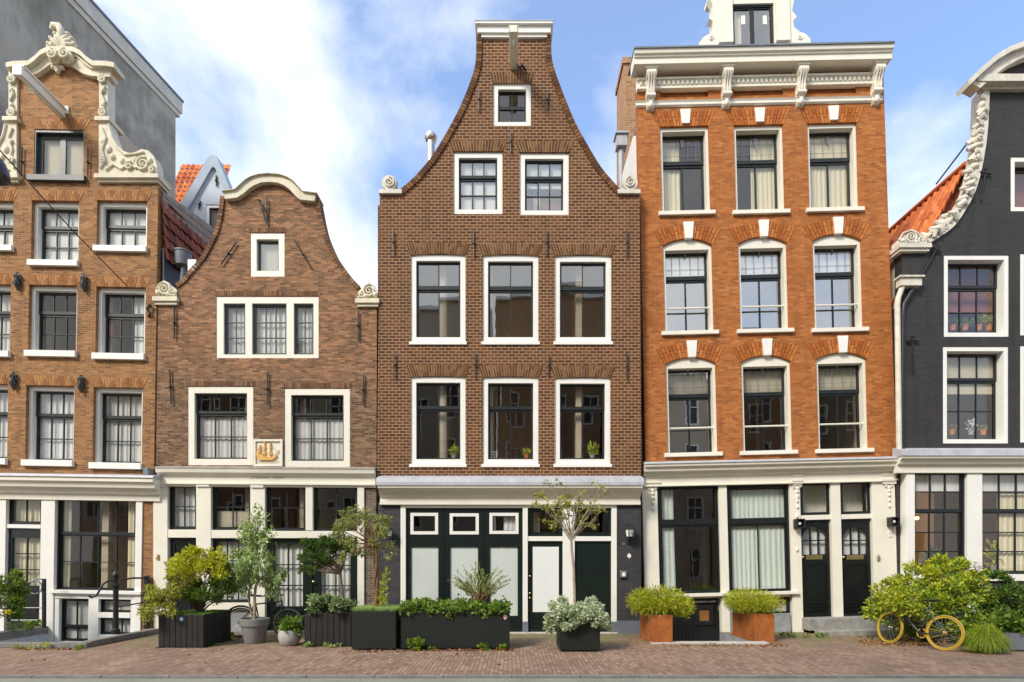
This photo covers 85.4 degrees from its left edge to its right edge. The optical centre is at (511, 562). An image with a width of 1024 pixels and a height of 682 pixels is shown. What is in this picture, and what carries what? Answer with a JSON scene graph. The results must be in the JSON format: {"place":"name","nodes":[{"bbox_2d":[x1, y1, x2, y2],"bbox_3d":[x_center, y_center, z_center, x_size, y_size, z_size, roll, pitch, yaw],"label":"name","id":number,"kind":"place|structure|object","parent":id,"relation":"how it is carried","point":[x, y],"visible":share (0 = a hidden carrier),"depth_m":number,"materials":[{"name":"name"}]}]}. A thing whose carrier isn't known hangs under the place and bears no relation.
{"place":"outdoors","nodes":[
{"label":"outdoors","id":0,"kind":"place"},
{"bbox_2d":[176,155,232,227],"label":"house","id":1,"kind":"structure","parent":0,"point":[207,184],"depth_m":24.00,"materials":[{"name":"white paint"}]},
{"bbox_2d":[0,618,1023,674],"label":"pavement","id":2,"kind":"structure","parent":0,"point":[636,654],"depth_m":9.47,"materials":[{"name":"brick"}]},
{"bbox_2d":[0,626,47,640],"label":"stoop","id":3,"kind":"object","parent":2,"relation":"on","point":[7,635],"visible":0.95,"depth_m":12.29,"materials":[{"name":"grey stone"}]},
{"bbox_2d":[0,568,35,620],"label":"fern shrub","id":4,"kind":"object","parent":3,"relation":"on","point":[16,593],"visible":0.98,"depth_m":11.81,"materials":[{"name":"green plant"}]},
{"bbox_2d":[0,628,157,647],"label":"well kerb","id":5,"kind":"structure","parent":2,"relation":"on","point":[114,638],"depth_m":10.93,"materials":[{"name":"grey stone"}]},
{"bbox_2d":[88,571,149,634],"bbox_3d":[-8.526,0.850,12.239,0.384,1.360,1.410,0,0,14],"label":"iron railing","id":6,"kind":"object","parent":5,"relation":"on","point":[115,629],"visible":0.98,"depth_m":11.87,"materials":[{"name":"black metal"}]},
{"bbox_2d":[0,0,183,199],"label":"tall house","id":7,"kind":"structure","parent":2,"relation":"on","point":[149,101],"depth_m":17.94,"materials":[{"name":"grey paint"}]},
{"bbox_2d":[0,22,204,641],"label":"neck gable house","id":8,"kind":"structure","parent":2,"relation":"on","point":[80,487],"depth_m":13.00,"materials":[{"name":"brown brick"}]},
{"bbox_2d":[0,385,7,464],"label":"window","id":9,"kind":"structure","parent":8,"relation":"in","point":[3,388],"depth_m":13.29,"materials":[{"name":"white paint"}]},
{"bbox_2d":[0,286,10,357],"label":"window","id":10,"kind":"structure","parent":8,"relation":"in","point":[5,291],"depth_m":13.28,"materials":[{"name":"white paint"}]},
{"bbox_2d":[0,203,13,251],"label":"window","id":11,"kind":"structure","parent":8,"relation":"in","point":[6,209],"depth_m":13.21,"materials":[{"name":"white paint"}]},
{"bbox_2d":[7,529,40,629],"bbox_3d":[-11.456,0.424,13.113,0.812,2.441,0.162,1,0,0],"label":"door","id":12,"kind":"structure","parent":8,"relation":"in","point":[27,541],"depth_m":13.06,"materials":[{"name":"black paint"}]},
{"bbox_2d":[9,500,40,524],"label":"window","id":13,"kind":"structure","parent":8,"relation":"in","point":[28,512],"depth_m":13.18,"materials":[{"name":"fabric"}]},
{"bbox_2d":[21,386,74,466],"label":"window","id":14,"kind":"structure","parent":8,"relation":"in","point":[51,409],"depth_m":13.23,"materials":[{"name":"white paint"}]},
{"bbox_2d":[24,287,76,357],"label":"window","id":15,"kind":"structure","parent":8,"relation":"in","point":[38,293],"depth_m":13.16,"materials":[{"name":"white paint"}]},
{"bbox_2d":[27,203,78,266],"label":"window","id":16,"kind":"structure","parent":8,"relation":"in","point":[55,244],"depth_m":13.21,"materials":[{"name":"white paint"}]},
{"bbox_2d":[27,130,86,182],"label":"window","id":17,"kind":"structure","parent":8,"relation":"in","point":[58,153],"depth_m":13.12,"materials":[{"name":"grey paint"}]},
{"bbox_2d":[0,150,124,283],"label":"cable","id":18,"kind":"object","parent":8,"relation":"attached to","point":[5,179],"visible":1,"depth_m":9.19,"materials":[{"name":"black metal"}]},
{"bbox_2d":[61,598,88,640],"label":"window","id":19,"kind":"structure","parent":8,"relation":"in","point":[74,626],"depth_m":13.17,"materials":[{"name":"paint"}]},
{"bbox_2d":[57,500,135,590],"bbox_3d":[-9.778,-0.444,13.130,1.880,2.218,0.140,1,0,0],"label":"window","id":20,"kind":"structure","parent":8,"relation":"in","point":[63,547],"depth_m":13.12,"materials":[{"name":"glass"}]},
{"bbox_2d":[88,388,142,469],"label":"window","id":21,"kind":"structure","parent":8,"relation":"in","point":[125,419],"depth_m":13.23,"materials":[{"name":"white fabric"}]},
{"bbox_2d":[100,618,130,633],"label":"window","id":22,"kind":"structure","parent":8,"relation":"in","point":[106,623],"depth_m":13.17,"materials":[{"name":"glass"}]},
{"bbox_2d":[91,288,145,360],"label":"window","id":23,"kind":"structure","parent":8,"relation":"in","point":[138,295],"depth_m":13.19,"materials":[{"name":"white paint"}]},
{"bbox_2d":[92,203,147,252],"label":"window","id":24,"kind":"structure","parent":8,"relation":"in","point":[123,226],"depth_m":13.19,"materials":[{"name":"white paint"}]},
{"bbox_2d":[155,610,233,647],"bbox_3d":[-6.427,1.327,11.290,0.975,0.646,1.120,0,0,0],"label":"board planter","id":25,"kind":"object","parent":2,"relation":"on","point":[203,631],"visible":0.84,"depth_m":10.77,"materials":[{"name":"wood"}]},
{"bbox_2d":[136,572,195,623],"bbox_3d":[-6.831,0.669,10.928,0.878,1.019,1.041,0,0,0],"label":"shrub","id":26,"kind":"object","parent":25,"relation":"in","point":[163,598],"visible":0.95,"depth_m":10.77,"materials":[{"name":"green plant"}]},
{"bbox_2d":[163,544,245,612],"bbox_3d":[-6.293,0.317,11.318,1.561,1.458,1.114,0,0,-12],"label":"shrub","id":27,"kind":"object","parent":25,"relation":"in","point":[197,596],"visible":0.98,"depth_m":11.17,"materials":[{"name":"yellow plant"}]},
{"bbox_2d":[239,617,269,643],"bbox_3d":[-5.314,1.395,11.450,0.590,0.510,0.590,0,0,0],"label":"flower pot","id":28,"kind":"object","parent":2,"relation":"on","point":[254,631],"visible":0.98,"depth_m":11.25,"materials":[{"name":"grey ceramic"}]},
{"bbox_2d":[216,503,288,618],"bbox_3d":[-5.356,-0.013,11.386,1.378,2.434,0.918,0,0,21],"label":"weeping tree","id":29,"kind":"object","parent":28,"relation":"in","point":[245,566],"visible":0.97,"depth_m":11.35,"materials":[{"name":"green plant"}]},
{"bbox_2d":[152,172,379,633],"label":"bell gable house","id":30,"kind":"structure","parent":2,"relation":"on","point":[267,355],"depth_m":13.03,"materials":[{"name":"brown brick"}]},
{"bbox_2d":[170,487,195,529],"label":"window","id":31,"kind":"structure","parent":30,"relation":"in","point":[182,500],"depth_m":13.18,"materials":[{"name":"fabric"}]},
{"bbox_2d":[170,538,195,610],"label":"door","id":32,"kind":"structure","parent":30,"relation":"in","point":[176,544],"depth_m":13.07,"materials":[{"name":"black paint"}]},
{"bbox_2d":[188,387,252,464],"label":"window","id":33,"kind":"structure","parent":30,"relation":"in","point":[215,437],"depth_m":13.14,"materials":[{"name":"beige paint"}]},
{"bbox_2d":[213,487,249,529],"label":"window","id":34,"kind":"structure","parent":30,"relation":"in","point":[222,520],"depth_m":13.12,"materials":[{"name":"paint"}]},
{"bbox_2d":[213,538,249,602],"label":"window","id":35,"kind":"structure","parent":30,"relation":"in","point":[227,543],"depth_m":13.18,"materials":[{"name":"glass"}]},
{"bbox_2d":[225,305,244,353],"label":"window","id":36,"kind":"structure","parent":30,"relation":"in","point":[236,322],"depth_m":13.21,"materials":[{"name":"grey paint"}]},
{"bbox_2d":[251,233,283,276],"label":"window","id":37,"kind":"structure","parent":30,"relation":"in","point":[267,249],"depth_m":13.04,"materials":[{"name":"beige paint"}]},
{"bbox_2d":[217,297,318,357],"bbox_3d":[-5.747,-5.535,13.136,2.402,1.444,0.188,0,0,0],"label":"window frame","id":38,"kind":"structure","parent":30,"relation":"in","point":[248,302],"depth_m":13.04,"materials":[{"name":"beige paint"}]},
{"bbox_2d":[253,305,286,353],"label":"window","id":39,"kind":"structure","parent":30,"relation":"in","point":[269,326],"depth_m":13.21,"materials":[{"name":"grey paint"}]},
{"bbox_2d":[267,487,305,530],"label":"window","id":40,"kind":"structure","parent":30,"relation":"in","point":[269,507],"depth_m":13.08,"materials":[{"name":"paint"}]},
{"bbox_2d":[267,538,309,629],"bbox_3d":[-5.263,0.536,13.143,1.032,2.224,0.162,0,0,0],"label":"door","id":41,"kind":"structure","parent":30,"relation":"in","point":[296,588],"depth_m":13.18,"materials":[{"name":"green paint"}]},
{"bbox_2d":[295,305,313,353],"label":"window","id":42,"kind":"structure","parent":30,"relation":"in","point":[304,319],"depth_m":13.21,"materials":[{"name":"white fabric"}]},
{"bbox_2d":[285,389,349,466],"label":"window","id":43,"kind":"structure","parent":30,"relation":"in","point":[310,442],"depth_m":13.14,"materials":[{"name":"beige paint"}]},
{"bbox_2d":[312,538,356,611],"bbox_3d":[-4.163,0.536,13.111,1.076,2.224,0.226,0,0,0],"label":"door","id":44,"kind":"structure","parent":30,"relation":"in","point":[323,583],"depth_m":13.13,"materials":[{"name":"green paint"}]},
{"bbox_2d":[314,488,356,530],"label":"window","id":45,"kind":"structure","parent":30,"relation":"in","point":[316,508],"depth_m":13.08,"materials":[{"name":"paint"}]},
{"bbox_2d":[229,592,303,637],"bbox_3d":[-5.532,1.160,12.312,1.739,0.987,0.598,0,-9,-6],"label":"bicycle","id":46,"kind":"object","parent":2,"relation":"on","point":[274,616],"visible":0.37,"depth_m":12.32,"materials":[{"name":"black metal"}]},
{"bbox_2d":[301,610,351,646],"bbox_3d":[-3.625,1.325,11.290,1.016,0.650,0.820,0,0,0],"label":"board planter","id":47,"kind":"object","parent":2,"relation":"on","point":[320,628],"visible":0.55,"depth_m":10.92,"materials":[{"name":"wood"}]},
{"bbox_2d":[295,531,351,597],"bbox_3d":[-3.782,0.114,11.211,1.225,1.538,0.831,0,0,0],"label":"tree","id":48,"kind":"object","parent":47,"relation":"in","point":[321,557],"visible":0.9,"depth_m":11.13,"materials":[{"name":"green plant"}]},
{"bbox_2d":[305,592,359,615],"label":"ground shrub","id":49,"kind":"object","parent":47,"relation":"on","point":[317,602],"visible":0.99,"depth_m":10.95,"materials":[{"name":"green plant"}]},
{"bbox_2d":[352,610,400,649],"bbox_3d":[-2.606,1.274,10.870,0.832,0.752,0.820,0,0,0],"label":"metal planter","id":50,"kind":"object","parent":2,"relation":"on","point":[377,630],"visible":0.8,"depth_m":10.46,"materials":[{"name":"metal"}]},
{"bbox_2d":[331,504,397,606],"bbox_3d":[-2.888,-0.135,10.897,1.307,2.067,0.895,0,0,0],"label":"tree","id":51,"kind":"object","parent":50,"relation":"in","point":[372,543],"visible":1,"depth_m":10.85,"materials":[{"name":"green plant"}]},
{"bbox_2d":[401,609,509,648],"bbox_3d":[-1.082,1.284,10.936,2.074,0.732,0.788,0,0,0],"label":"metal planter","id":52,"kind":"object","parent":2,"relation":"on","point":[465,629],"visible":0.84,"depth_m":10.55,"materials":[{"name":"metal"}]},
{"bbox_2d":[397,593,512,619],"bbox_3d":[-1.093,0.843,10.890,2.243,0.528,0.962,0,0,0],"label":"ivy","id":53,"kind":"object","parent":52,"relation":"on","point":[428,605],"visible":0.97,"depth_m":10.60,"materials":[{"name":"green plant"}]},
{"bbox_2d":[447,561,509,603],"bbox_3d":[-0.653,0.412,10.979,1.281,0.905,0.520,0,0,0],"label":"wispy shrub","id":54,"kind":"object","parent":52,"relation":"in","point":[471,591],"visible":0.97,"depth_m":10.90,"materials":[{"name":"green plant"}]},
{"bbox_2d":[22,635,966,666],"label":"fallen leaves","id":55,"kind":"object","parent":2,"relation":"on","point":[860,637],"visible":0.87,"depth_m":10.99,"materials":[{"name":"brown plant"}]},
{"bbox_2d":[376,20,643,633],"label":"tall gable house","id":56,"kind":"structure","parent":2,"relation":"on","point":[509,281],"depth_m":13.00,"materials":[{"name":"brown brick"}]},
{"bbox_2d":[409,255,466,344],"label":"window","id":57,"kind":"structure","parent":56,"relation":"in","point":[416,260],"depth_m":13.03,"materials":[{"name":"white paint"}]},
{"bbox_2d":[409,377,466,466],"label":"window","id":58,"kind":"structure","parent":56,"relation":"in","point":[416,382],"depth_m":13.03,"materials":[{"name":"white paint"}]},
{"bbox_2d":[406,508,522,631],"bbox_3d":[-1.119,0.168,13.080,2.736,2.909,0.080,0,0,0],"label":"garage door","id":59,"kind":"structure","parent":56,"relation":"in","point":[491,540],"depth_m":13.04,"materials":[{"name":"green paint"}]},
{"bbox_2d":[450,513,478,534],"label":"window","id":60,"kind":"structure","parent":56,"relation":"in","point":[452,515],"depth_m":13.02,"materials":[{"name":"white paint"}]},
{"bbox_2d":[453,153,502,213],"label":"window","id":61,"kind":"structure","parent":56,"relation":"in","point":[477,177],"depth_m":13.13,"materials":[{"name":"white paint"}]},
{"bbox_2d":[489,513,518,533],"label":"window","id":62,"kind":"structure","parent":56,"relation":"in","point":[511,520],"depth_m":13.02,"materials":[{"name":"white paint"}]},
{"bbox_2d":[481,255,539,344],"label":"window","id":63,"kind":"structure","parent":56,"relation":"in","point":[495,260],"depth_m":13.03,"materials":[{"name":"white paint"}]},
{"bbox_2d":[481,377,539,466],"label":"window","id":64,"kind":"structure","parent":56,"relation":"in","point":[510,382],"depth_m":13.03,"materials":[{"name":"white paint"}]},
{"bbox_2d":[493,84,530,125],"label":"window","id":65,"kind":"structure","parent":56,"relation":"in","point":[498,89],"depth_m":13.03,"materials":[{"name":"white paint"}]},
{"bbox_2d":[520,154,568,214],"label":"window","id":66,"kind":"structure","parent":56,"relation":"in","point":[537,171],"depth_m":13.10,"materials":[{"name":"white paint"}]},
{"bbox_2d":[528,541,561,631],"bbox_3d":[0.779,0.557,13.050,0.810,2.130,0.109,0,0,0],"label":"door","id":67,"kind":"structure","parent":56,"relation":"in","point":[544,557],"depth_m":13.04,"materials":[{"name":"green paint"}]},
{"bbox_2d":[553,378,611,466],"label":"window","id":68,"kind":"structure","parent":56,"relation":"in","point":[604,383],"depth_m":13.03,"materials":[{"name":"white paint"}]},
{"bbox_2d":[553,256,612,344],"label":"window","id":69,"kind":"structure","parent":56,"relation":"in","point":[605,261],"depth_m":13.03,"materials":[{"name":"white paint"}]},
{"bbox_2d":[575,541,610,631],"bbox_3d":[1.898,0.557,13.070,0.852,2.130,0.070,0,0,0],"label":"door","id":70,"kind":"structure","parent":56,"relation":"in","point":[592,558],"depth_m":13.03,"materials":[{"name":"green paint"}]},
{"bbox_2d":[556,617,599,651],"bbox_3d":[1.258,1.335,10.656,0.750,0.630,0.788,0,0,0],"label":"metal planter","id":71,"kind":"object","parent":2,"relation":"on","point":[583,638],"visible":0.77,"depth_m":10.27,"materials":[{"name":"metal"}]},
{"bbox_2d":[528,478,611,603],"bbox_3d":[1.089,-0.289,10.562,1.649,2.680,0.933,0,0,10],"label":"thin tree","id":72,"kind":"object","parent":71,"relation":"on","point":[556,521],"visible":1,"depth_m":10.58,"materials":[{"name":"green plant"}]},
{"bbox_2d":[543,595,613,633],"bbox_3d":[1.235,0.961,10.486,1.358,0.750,0.957,0,0,0],"label":"trailing plant","id":73,"kind":"object","parent":71,"relation":"in","point":[562,608],"visible":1,"depth_m":10.20,"materials":[{"name":"green plant"}]},
{"bbox_2d":[639,613,672,642],"bbox_3d":[3.034,1.344,11.740,0.423,0.612,1.132,0,0,0],"label":"rusty planter","id":74,"kind":"object","parent":2,"relation":"on","point":[654,627],"visible":0.83,"depth_m":11.18,"materials":[{"name":"metal"}]},
{"bbox_2d":[624,583,696,618],"bbox_3d":[3.029,0.786,11.415,1.480,0.786,1.044,0,0,21],"label":"feathery plant","id":75,"kind":"object","parent":74,"relation":"in","point":[656,601],"visible":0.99,"depth_m":11.30,"materials":[{"name":"green plant"}]},
{"bbox_2d":[650,641,768,644],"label":"stone slab","id":76,"kind":"structure","parent":2,"relation":"on","point":[712,642],"depth_m":11.17,"materials":[{"name":"grey stone"}]},
{"bbox_2d":[732,609,774,641],"bbox_3d":[5.266,1.351,12.150,0.427,0.597,1.192,0,0,0],"label":"rusty planter","id":77,"kind":"object","parent":2,"relation":"on","point":[751,626],"visible":0.81,"depth_m":11.61,"materials":[{"name":"metal"}]},
{"bbox_2d":[721,587,786,614],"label":"feathery plant","id":78,"kind":"object","parent":77,"relation":"in","point":[748,602],"visible":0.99,"depth_m":11.71,"materials":[{"name":"green plant"}]},
{"bbox_2d":[613,0,899,640],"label":"townhouse","id":79,"kind":"structure","parent":2,"relation":"on","point":[749,140],"depth_m":13.25,"materials":[{"name":"orange brick"}]},
{"bbox_2d":[658,127,715,216],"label":"window","id":80,"kind":"structure","parent":79,"relation":"in","point":[669,137],"depth_m":13.45,"materials":[{"name":"beige paint"}]},
{"bbox_2d":[657,486,719,593],"bbox_3d":[4.256,-0.566,13.370,1.459,2.601,0.140,-1,0,0],"label":"window","id":81,"kind":"structure","parent":79,"relation":"in","point":[666,521],"depth_m":13.34,"materials":[{"name":"paint"}]},
{"bbox_2d":[661,240,718,335],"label":"window","id":82,"kind":"structure","parent":79,"relation":"in","point":[685,262],"depth_m":13.44,"materials":[{"name":"beige paint"}]},
{"bbox_2d":[664,358,722,456],"bbox_3d":[4.293,-3.725,13.365,1.380,2.376,0.370,-1,0,0],"label":"window","id":83,"kind":"structure","parent":79,"relation":"in","point":[687,379],"depth_m":13.45,"materials":[{"name":"beige paint"}]},
{"bbox_2d":[673,599,718,640],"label":"basement door","id":84,"kind":"structure","parent":79,"relation":"in","point":[701,626],"depth_m":13.35,"materials":[{"name":"black paint"}]},
{"bbox_2d":[733,5,773,43],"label":"window","id":85,"kind":"structure","parent":79,"relation":"in","point":[751,8],"depth_m":13.34,"materials":[{"name":"paint"}]},
{"bbox_2d":[727,484,790,591],"bbox_3d":[5.924,-0.589,13.370,1.475,2.623,0.140,-2,0,0],"label":"window","id":86,"kind":"structure","parent":79,"relation":"in","point":[758,520],"depth_m":13.42,"materials":[{"name":"fabric"}]},
{"bbox_2d":[732,126,789,215],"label":"window","id":87,"kind":"structure","parent":79,"relation":"in","point":[765,162],"depth_m":13.47,"materials":[{"name":"beige paint"}]},
{"bbox_2d":[737,238,793,333],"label":"window","id":88,"kind":"structure","parent":79,"relation":"in","point":[760,259],"depth_m":13.44,"materials":[{"name":"beige paint"}]},
{"bbox_2d":[739,356,797,454],"bbox_3d":[6.088,-3.770,13.365,1.369,2.376,0.370,-1,0,0],"label":"window","id":89,"kind":"structure","parent":79,"relation":"in","point":[762,377],"depth_m":13.45,"materials":[{"name":"beige paint"}]},
{"bbox_2d":[801,520,830,615],"bbox_3d":[7.276,0.126,13.342,0.717,2.307,0.208,-1,0,0],"label":"door","id":90,"kind":"structure","parent":79,"relation":"in","point":[815,537],"depth_m":13.32,"materials":[{"name":"black paint"}]},
{"bbox_2d":[806,124,864,212],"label":"window","id":91,"kind":"structure","parent":79,"relation":"in","point":[832,162],"depth_m":13.50,"materials":[{"name":"beige paint"}]},
{"bbox_2d":[811,235,868,332],"bbox_3d":[7.787,-6.681,13.365,1.346,2.353,0.370,-2,0,0],"label":"window","id":92,"kind":"structure","parent":79,"relation":"in","point":[835,257],"depth_m":13.44,"materials":[{"name":"beige paint"}]},
{"bbox_2d":[815,353,873,453],"bbox_3d":[7.895,-3.827,13.365,1.380,2.398,0.370,-2,0,0],"label":"window","id":93,"kind":"structure","parent":79,"relation":"in","point":[843,374],"depth_m":13.44,"materials":[{"name":"beige paint"}]},
{"bbox_2d":[841,519,870,615],"bbox_3d":[8.243,0.115,13.342,0.739,2.330,0.208,-2,0,0],"label":"door","id":94,"kind":"structure","parent":79,"relation":"in","point":[856,563],"depth_m":13.32,"materials":[{"name":"black paint"}]},
{"bbox_2d":[877,594,964,650],"bbox_3d":[7.955,1.149,10.903,0.550,1.008,1.675,8,-3,-23],"label":"bicycle","id":95,"kind":"object","parent":2,"relation":"on","point":[955,646],"visible":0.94,"depth_m":10.71,"materials":[{"name":"metal"}]},
{"bbox_2d":[858,552,1003,642],"bbox_3d":[8.723,0.752,11.691,2.802,1.995,2.042,0,0,0],"label":"garden bush","id":96,"kind":"object","parent":2,"relation":"on","point":[957,586],"visible":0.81,"depth_m":11.49,"materials":[{"name":"green plant"}]},
{"bbox_2d":[889,41,1023,628],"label":"charcoal house","id":97,"kind":"structure","parent":2,"relation":"on","point":[956,241],"depth_m":13.05,"materials":[{"name":"black paint"}]},
{"bbox_2d":[915,474,964,573],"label":"window","id":98,"kind":"structure","parent":97,"relation":"in","point":[924,483],"depth_m":13.15,"materials":[{"name":"paint"}]},
{"bbox_2d":[943,347,1007,442],"bbox_3d":[10.908,-3.948,13.205,1.535,2.271,0.290,0,0,0],"label":"window","id":99,"kind":"structure","parent":97,"relation":"in","point":[966,370],"depth_m":13.25,"materials":[{"name":"white paint"}]},
{"bbox_2d":[944,256,1007,336],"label":"window","id":100,"kind":"structure","parent":97,"relation":"in","point":[999,290],"depth_m":13.16,"materials":[{"name":"white paint"}]},
{"bbox_2d":[982,474,1023,573],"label":"window","id":101,"kind":"structure","parent":97,"relation":"in","point":[1009,512],"depth_m":13.21,"materials":[{"name":"paint"}]},
{"bbox_2d":[1011,157,1023,210],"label":"window","id":102,"kind":"structure","parent":97,"relation":"in","point":[1017,163],"depth_m":13.06,"materials":[{"name":"white paint"}]},
{"bbox_2d":[1020,346,1023,441],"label":"window","id":103,"kind":"structure","parent":97,"relation":"in","point":[1021,347],"depth_m":13.06,"materials":[{"name":"white paint"}]},
{"bbox_2d":[956,621,1014,654],"bbox_3d":[8.693,1.355,10.202,0.963,0.596,0.759,0,0,0],"label":"grass tuft","id":104,"kind":"object","parent":2,"relation":"on","point":[989,639],"visible":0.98,"depth_m":10.06,"materials":[{"name":"green plant"}]},
{"bbox_2d":[959,568,1023,629],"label":"garden bush","id":105,"kind":"object","parent":2,"relation":"on","point":[1007,591],"visible":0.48,"depth_m":11.31,"materials":[{"name":"green plant"}]},
{"bbox_2d":[999,630,1023,650],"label":"trough","id":106,"kind":"object","parent":2,"relation":"on","point":[1017,639],"visible":0.33,"depth_m":10.30,"materials":[{"name":"grey metal"}]},
{"bbox_2d":[990,606,1023,634],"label":"trough plant","id":107,"kind":"object","parent":106,"relation":"in","point":[1009,619],"visible":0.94,"depth_m":10.42,"materials":[{"name":"green plant"}]},
{"bbox_2d":[0,678,1023,681],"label":"road","id":108,"kind":"structure","parent":0,"point":[511,679],"depth_m":7.96,"materials":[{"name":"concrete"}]},
{"bbox_2d":[93,0,1023,290],"label":"sky","id":109,"kind":"structure","parent":0,"point":[335,98],"materials":[{"name":"blue"}]},
{"bbox_3d":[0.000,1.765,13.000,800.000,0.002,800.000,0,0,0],"label":"ground","id":110,"kind":"structure","parent":0,"visible":0},
{"bbox_2d":[0,675,1023,677],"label":"kerb","id":111,"kind":"structure","parent":110,"relation":"on","point":[511,676],"depth_m":8.09,"materials":[{"name":"grey stone"}]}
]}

